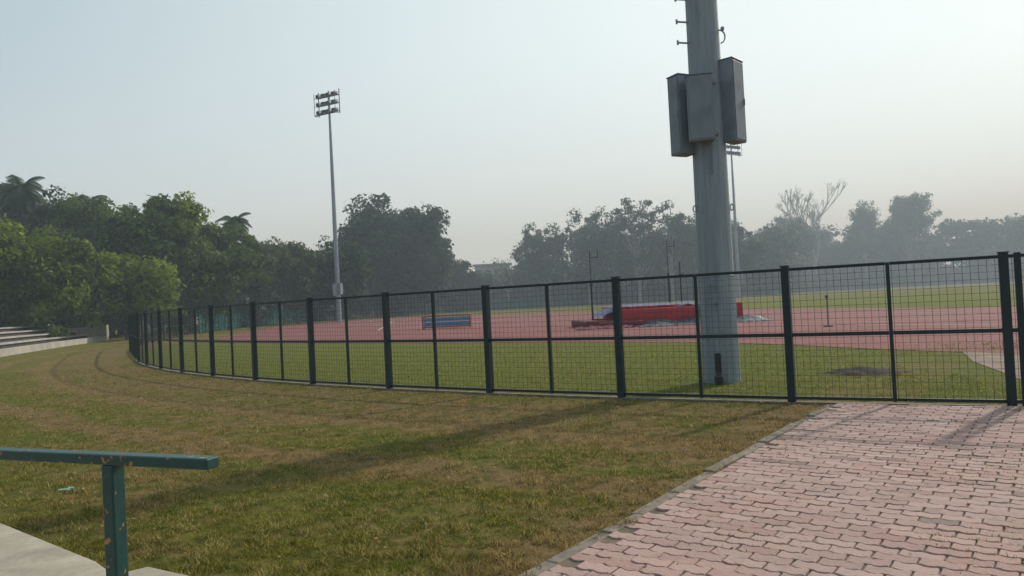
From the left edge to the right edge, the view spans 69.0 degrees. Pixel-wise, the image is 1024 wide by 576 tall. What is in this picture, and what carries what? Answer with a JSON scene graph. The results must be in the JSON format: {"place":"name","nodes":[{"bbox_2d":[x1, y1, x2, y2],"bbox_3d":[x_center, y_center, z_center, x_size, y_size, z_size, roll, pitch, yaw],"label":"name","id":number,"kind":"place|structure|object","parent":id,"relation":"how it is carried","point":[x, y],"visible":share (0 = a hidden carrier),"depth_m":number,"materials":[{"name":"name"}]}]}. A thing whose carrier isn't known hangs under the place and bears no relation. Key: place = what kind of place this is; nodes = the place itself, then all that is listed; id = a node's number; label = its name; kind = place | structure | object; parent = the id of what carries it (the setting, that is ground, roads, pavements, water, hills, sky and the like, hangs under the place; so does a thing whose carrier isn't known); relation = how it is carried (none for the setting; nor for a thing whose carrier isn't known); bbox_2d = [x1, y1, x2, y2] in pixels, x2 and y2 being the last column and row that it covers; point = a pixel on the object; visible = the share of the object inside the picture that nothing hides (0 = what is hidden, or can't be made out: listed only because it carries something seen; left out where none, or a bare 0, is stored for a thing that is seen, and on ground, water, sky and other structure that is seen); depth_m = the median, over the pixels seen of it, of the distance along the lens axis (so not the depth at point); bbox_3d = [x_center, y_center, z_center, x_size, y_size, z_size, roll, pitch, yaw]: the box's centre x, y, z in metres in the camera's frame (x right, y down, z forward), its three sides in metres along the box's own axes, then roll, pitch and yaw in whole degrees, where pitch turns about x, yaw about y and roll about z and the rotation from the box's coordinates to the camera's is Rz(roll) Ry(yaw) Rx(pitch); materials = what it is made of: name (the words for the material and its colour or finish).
{"place":"outdoors","nodes":[
{"label":"outdoors","id":0,"kind":"place"},
{"bbox_2d":[52,312,162,336],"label":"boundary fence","id":1,"kind":"object","parent":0,"point":[109,325],"visible":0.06,"depth_m":69.65,"materials":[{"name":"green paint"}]},
{"bbox_2d":[0,281,1023,575],"bbox_3d":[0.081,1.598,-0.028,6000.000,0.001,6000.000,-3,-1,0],"label":"grass ground","id":2,"kind":"structure","parent":0,"point":[94,359],"depth_m":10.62,"materials":[{"name":"green plant"}]},
{"bbox_2d":[0,182,40,233],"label":"broadleaf tree","id":3,"kind":"object","parent":2,"relation":"on","point":[10,217],"visible":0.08,"depth_m":82.71,"materials":[{"name":"green plant"}]},
{"bbox_2d":[0,174,51,229],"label":"palm tree","id":4,"kind":"object","parent":2,"relation":"on","point":[19,196],"visible":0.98,"depth_m":81.40,"materials":[{"name":"green plant"}]},
{"bbox_2d":[0,213,66,327],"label":"broadleaf tree","id":5,"kind":"object","parent":2,"relation":"on","point":[14,247],"visible":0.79,"depth_m":56.81,"materials":[{"name":"green plant"}]},
{"bbox_2d":[15,184,69,320],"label":"broadleaf tree","id":6,"kind":"object","parent":2,"relation":"on","point":[34,220],"visible":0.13,"depth_m":82.78,"materials":[{"name":"green plant"}]},
{"bbox_2d":[0,325,106,356],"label":"concrete terrace","id":7,"kind":"structure","parent":2,"relation":"on","point":[19,340],"depth_m":51.88,"materials":[{"name":"grey concrete"}]},
{"bbox_2d":[5,232,113,338],"bbox_3d":[-35.602,0.054,58.372,7.067,8.931,7.137,-3,-1,0],"label":"broadleaf tree","id":8,"kind":"object","parent":2,"relation":"on","point":[66,294],"visible":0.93,"depth_m":57.51,"materials":[{"name":"green plant"}]},
{"bbox_2d":[59,194,104,326],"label":"palm tree","id":9,"kind":"object","parent":2,"relation":"on","point":[97,197],"visible":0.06,"depth_m":83.57,"materials":[{"name":"green plant"}]},
{"bbox_2d":[29,190,140,249],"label":"broadleaf tree","id":10,"kind":"object","parent":2,"relation":"on","point":[95,212],"visible":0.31,"depth_m":79.15,"materials":[{"name":"green plant"}]},
{"bbox_2d":[59,216,124,337],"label":"broadleaf tree","id":11,"kind":"object","parent":2,"relation":"on","point":[86,234],"visible":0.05,"depth_m":73.51,"materials":[{"name":"green plant"}]},
{"bbox_2d":[0,523,186,575],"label":"concrete steps","id":12,"kind":"structure","parent":2,"relation":"on","point":[23,554],"depth_m":4.57,"materials":[{"name":"grey concrete"}]},
{"bbox_2d":[0,447,218,575],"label":"handrail","id":13,"kind":"object","parent":12,"relation":"on","point":[113,464],"visible":1,"depth_m":2.75,"materials":[{"name":"metal"}]},
{"bbox_2d":[70,320,140,339],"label":"boundary wall","id":14,"kind":"structure","parent":2,"relation":"on","point":[103,330],"depth_m":65.51,"materials":[{"name":"concrete"}]},
{"bbox_2d":[78,249,186,339],"bbox_3d":[-32.318,0.640,62.674,8.596,7.578,7.455,-2,-1,-31],"label":"broadleaf tree","id":15,"kind":"object","parent":2,"relation":"on","point":[134,285],"visible":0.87,"depth_m":61.57,"materials":[{"name":"green plant"}]},
{"bbox_2d":[26,285,268,336],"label":"distant treeline","id":16,"kind":"object","parent":2,"relation":"on","point":[239,297],"visible":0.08,"depth_m":88.94,"materials":[{"name":"green plant"}]},
{"bbox_2d":[88,193,217,325],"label":"broadleaf tree","id":17,"kind":"object","parent":2,"relation":"on","point":[130,240],"visible":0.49,"depth_m":73.40,"materials":[{"name":"green plant"}]},
{"bbox_2d":[128,191,227,332],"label":"broadleaf tree","id":18,"kind":"object","parent":2,"relation":"on","point":[190,210],"visible":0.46,"depth_m":75.21,"materials":[{"name":"green plant"}]},
{"bbox_2d":[188,220,272,329],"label":"broadleaf tree","id":19,"kind":"object","parent":2,"relation":"on","point":[238,262],"visible":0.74,"depth_m":78.19,"materials":[{"name":"green plant"}]},
{"bbox_2d":[216,212,251,301],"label":"palm tree","id":20,"kind":"object","parent":2,"relation":"on","point":[238,219],"visible":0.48,"depth_m":97.73,"materials":[{"name":"green plant"}]},
{"bbox_2d":[238,236,296,325],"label":"broadleaf tree","id":21,"kind":"object","parent":2,"relation":"on","point":[277,259],"visible":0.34,"depth_m":94.80,"materials":[{"name":"green plant"}]},
{"bbox_2d":[153,289,442,324],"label":"distant treeline","id":22,"kind":"object","parent":2,"relation":"on","point":[273,293],"depth_m":145.64,"materials":[{"name":"green plant"}]},
{"bbox_2d":[271,240,330,323],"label":"broadleaf tree","id":23,"kind":"object","parent":2,"relation":"on","point":[302,271],"visible":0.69,"depth_m":97.62,"materials":[{"name":"green plant"}]},
{"bbox_2d":[304,235,373,315],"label":"broadleaf tree","id":24,"kind":"object","parent":2,"relation":"on","point":[352,262],"visible":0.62,"depth_m":103.34,"materials":[{"name":"green plant"}]},
{"bbox_2d":[259,275,481,320],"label":"distant treeline","id":25,"kind":"object","parent":2,"relation":"on","point":[317,306],"visible":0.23,"depth_m":123.88,"materials":[{"name":"green plant"}]},
{"bbox_2d":[337,193,419,316],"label":"broadleaf tree","id":26,"kind":"object","parent":2,"relation":"on","point":[371,229],"visible":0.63,"depth_m":121.13,"materials":[{"name":"green plant"}]},
{"bbox_2d":[372,207,434,315],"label":"broadleaf tree","id":27,"kind":"object","parent":2,"relation":"on","point":[392,285],"visible":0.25,"depth_m":123.72,"materials":[{"name":"green plant"}]},
{"bbox_2d":[395,203,457,314],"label":"broadleaf tree","id":28,"kind":"object","parent":2,"relation":"on","point":[432,258],"visible":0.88,"depth_m":124.44,"materials":[{"name":"green plant"}]},
{"bbox_2d":[435,259,483,311],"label":"broadleaf tree","id":29,"kind":"object","parent":2,"relation":"on","point":[462,277],"visible":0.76,"depth_m":138.54,"materials":[{"name":"green plant"}]},
{"bbox_2d":[468,271,494,310],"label":"broadleaf tree","id":30,"kind":"object","parent":2,"relation":"on","point":[488,279],"visible":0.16,"depth_m":148.90,"materials":[{"name":"green plant"}]},
{"bbox_2d":[472,263,511,297],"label":"white building","id":31,"kind":"structure","parent":2,"relation":"on","point":[479,267],"depth_m":169.10,"materials":[{"name":"concrete"}]},
{"bbox_2d":[482,257,512,299],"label":"bare tree","id":32,"kind":"object","parent":2,"relation":"on","point":[498,272],"visible":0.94,"depth_m":156.13,"materials":[{"name":"grey plant"}]},
{"bbox_2d":[7,399,1023,575],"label":"fallen leaves","id":33,"kind":"object","parent":2,"relation":"on","point":[191,564],"visible":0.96,"depth_m":5.84,"materials":[{"name":"brown plant"}]},
{"bbox_2d":[509,222,581,306],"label":"tall feathery tree","id":34,"kind":"object","parent":2,"relation":"on","point":[537,250],"visible":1,"depth_m":148.46,"materials":[{"name":"green plant"}]},
{"bbox_2d":[127,274,1022,357],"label":"perimeter fence","id":35,"kind":"object","parent":2,"relation":"on","point":[291,317],"visible":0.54,"depth_m":109.75,"materials":[{"name":"metal"}]},
{"bbox_2d":[134,251,1023,406],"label":"metal fence","id":36,"kind":"object","parent":2,"relation":"on","point":[1007,330],"visible":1,"depth_m":11.54,"materials":[{"name":"black metal"}]},
{"bbox_2d":[562,208,617,304],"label":"tall feathery tree","id":37,"kind":"object","parent":2,"relation":"on","point":[581,253],"visible":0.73,"depth_m":151.71,"materials":[{"name":"green plant"}]},
{"bbox_2d":[583,206,636,303],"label":"tall feathery tree","id":38,"kind":"object","parent":2,"relation":"on","point":[607,229],"visible":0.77,"depth_m":150.54,"materials":[{"name":"green plant"}]},
{"bbox_2d":[610,197,667,301],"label":"tall feathery tree","id":39,"kind":"object","parent":2,"relation":"on","point":[636,241],"visible":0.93,"depth_m":150.64,"materials":[{"name":"green plant"}]},
{"bbox_2d":[483,216,818,307],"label":"distant treeline","id":40,"kind":"object","parent":2,"relation":"on","point":[791,243],"visible":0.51,"depth_m":163.61,"materials":[{"name":"green plant"}]},
{"bbox_2d":[640,200,695,300],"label":"tall feathery tree","id":41,"kind":"object","parent":2,"relation":"on","point":[674,224],"visible":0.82,"depth_m":150.48,"materials":[{"name":"green plant"}]},
{"bbox_2d":[518,405,833,575],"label":"paving kerb","id":42,"kind":"structure","parent":2,"relation":"on","point":[553,561],"depth_m":5.72,"materials":[{"name":"concrete"}]},
{"bbox_2d":[678,262,682,301],"bbox_3d":[9.422,0.198,41.495,0.400,3.300,0.600,-3,-1,0],"label":"measuring post","id":43,"kind":"object","parent":2,"relation":"on","point":[680,280],"visible":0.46,"depth_m":41.48,"materials":[{"name":"grey metal"}]},
{"bbox_2d":[668,213,698,298],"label":"tall feathery tree","id":44,"kind":"object","parent":2,"relation":"on","point":[688,260],"visible":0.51,"depth_m":150.24,"materials":[{"name":"green plant"}]},
{"bbox_2d":[666,0,746,383],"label":"floodlight mast","id":45,"kind":"object","parent":2,"relation":"on","point":[706,104],"visible":0.98,"depth_m":12.89,"materials":[{"name":"metal"}]},
{"bbox_2d":[726,144,742,297],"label":"floodlight mast","id":46,"kind":"object","parent":2,"relation":"on","point":[731,147],"visible":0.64,"depth_m":139.93,"materials":[{"name":"grey metal"}]},
{"bbox_2d":[731,219,766,296],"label":"tall feathery tree","id":47,"kind":"object","parent":2,"relation":"on","point":[750,248],"visible":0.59,"depth_m":150.86,"materials":[{"name":"green plant"}]},
{"bbox_2d":[771,209,793,226],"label":"tall feathery tree","id":48,"kind":"object","parent":2,"relation":"on","point":[782,221],"visible":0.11,"depth_m":214.07,"materials":[{"name":"green plant"}]},
{"bbox_2d":[553,263,1023,297],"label":"distant hedge","id":49,"kind":"object","parent":2,"relation":"on","point":[908,278],"visible":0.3,"depth_m":209.07,"materials":[{"name":"green plant"}]},
{"bbox_2d":[565,240,1019,289],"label":"distant treeline","id":50,"kind":"object","parent":2,"relation":"on","point":[987,249],"visible":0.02,"depth_m":228.01,"materials":[{"name":"green plant"}]},
{"bbox_2d":[788,200,828,276],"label":"bare tree","id":51,"kind":"object","parent":2,"relation":"on","point":[812,216],"visible":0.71,"depth_m":217.76,"materials":[{"name":"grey plant"}]},
{"bbox_2d":[776,178,845,261],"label":"bare tree","id":52,"kind":"object","parent":2,"relation":"on","point":[791,202],"visible":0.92,"depth_m":209.77,"materials":[{"name":"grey plant"}]},
{"bbox_2d":[663,213,1023,281],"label":"distant treeline","id":53,"kind":"object","parent":2,"relation":"on","point":[975,241],"visible":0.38,"depth_m":217.87,"materials":[{"name":"green plant"}]},
{"bbox_2d":[845,199,884,286],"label":"tall feathery tree","id":54,"kind":"object","parent":2,"relation":"on","point":[865,224],"visible":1,"depth_m":212.99,"materials":[{"name":"green plant"}]},
{"bbox_2d":[818,366,916,376],"bbox_3d":[6.283,1.475,13.371,1.500,0.158,1.400,-3,-1,0],"label":"soil mound","id":55,"kind":"object","parent":2,"relation":"on","point":[857,370],"visible":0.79,"depth_m":13.11,"materials":[{"name":"brown soil"}]},
{"bbox_2d":[883,191,942,270],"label":"tall feathery tree","id":56,"kind":"object","parent":2,"relation":"on","point":[910,217],"visible":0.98,"depth_m":211.41,"materials":[{"name":"green plant"}]},
{"bbox_2d":[0,0,1023,324],"label":"sky","id":57,"kind":"structure","parent":0,"point":[503,116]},
{"bbox_2d":[219,307,1018,352],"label":"running track","id":58,"kind":"structure","parent":0,"point":[810,320],"depth_m":33.68,"materials":[{"name":"rubber"}]},
{"bbox_2d":[314,88,342,321],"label":"floodlight mast","id":59,"kind":"object","parent":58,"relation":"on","point":[337,288],"visible":1,"depth_m":99.93,"materials":[{"name":"grey metal"}]},
{"bbox_2d":[422,314,470,328],"bbox_3d":[-4.342,2.249,49.472,3.170,0.875,0.870,-3,-1,0],"label":"sports barrier rack","id":60,"kind":"object","parent":58,"relation":"on","point":[456,322],"visible":0.9,"depth_m":49.10,"materials":[{"name":"blue metal"}]},
{"bbox_2d":[589,250,597,319],"bbox_3d":[4.302,0.047,39.501,0.688,4.050,0.900,-3,-1,0],"label":"pole vault upright","id":61,"kind":"object","parent":58,"relation":"on","point":[590,285],"visible":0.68,"depth_m":39.47,"materials":[{"name":"grey metal"}]},
{"bbox_2d":[666,240,673,302],"bbox_3d":[9.034,-0.416,42.506,0.688,4.600,0.900,-3,-1,0],"label":"pole vault upright","id":62,"kind":"object","parent":58,"relation":"on","point":[668,275],"visible":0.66,"depth_m":42.48,"materials":[{"name":"grey metal"}]},
{"bbox_2d":[571,301,770,329],"bbox_3d":[7.877,1.323,38.918,9.400,1.100,6.316,-3,-1,0],"label":"pole vault landing mat","id":63,"kind":"object","parent":58,"relation":"on","point":[683,316],"visible":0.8,"depth_m":37.55,"materials":[{"name":"red fabric"}]},
{"bbox_2d":[348,307,1015,329],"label":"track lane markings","id":64,"kind":"object","parent":58,"relation":"on","point":[840,308],"visible":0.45,"depth_m":37.70,"materials":[{"name":"paint"}]},
{"bbox_2d":[823,295,832,326],"bbox_3d":[12.060,0.883,28.478,0.250,1.210,0.250,-3,-1,0],"label":"marker post","id":65,"kind":"object","parent":58,"relation":"on","point":[828,325],"visible":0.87,"depth_m":28.46,"materials":[{"name":"grey metal"}]},
{"bbox_2d":[537,403,1023,575],"bbox_3d":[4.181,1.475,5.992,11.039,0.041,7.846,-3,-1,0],"label":"block paving","id":66,"kind":"structure","parent":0,"point":[702,518],"depth_m":5.24,"materials":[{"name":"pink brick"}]},
{"bbox_2d":[963,352,1020,379],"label":"dirt path","id":67,"kind":"structure","parent":0,"point":[986,360],"depth_m":14.25,"materials":[{"name":"soil"}]}
]}

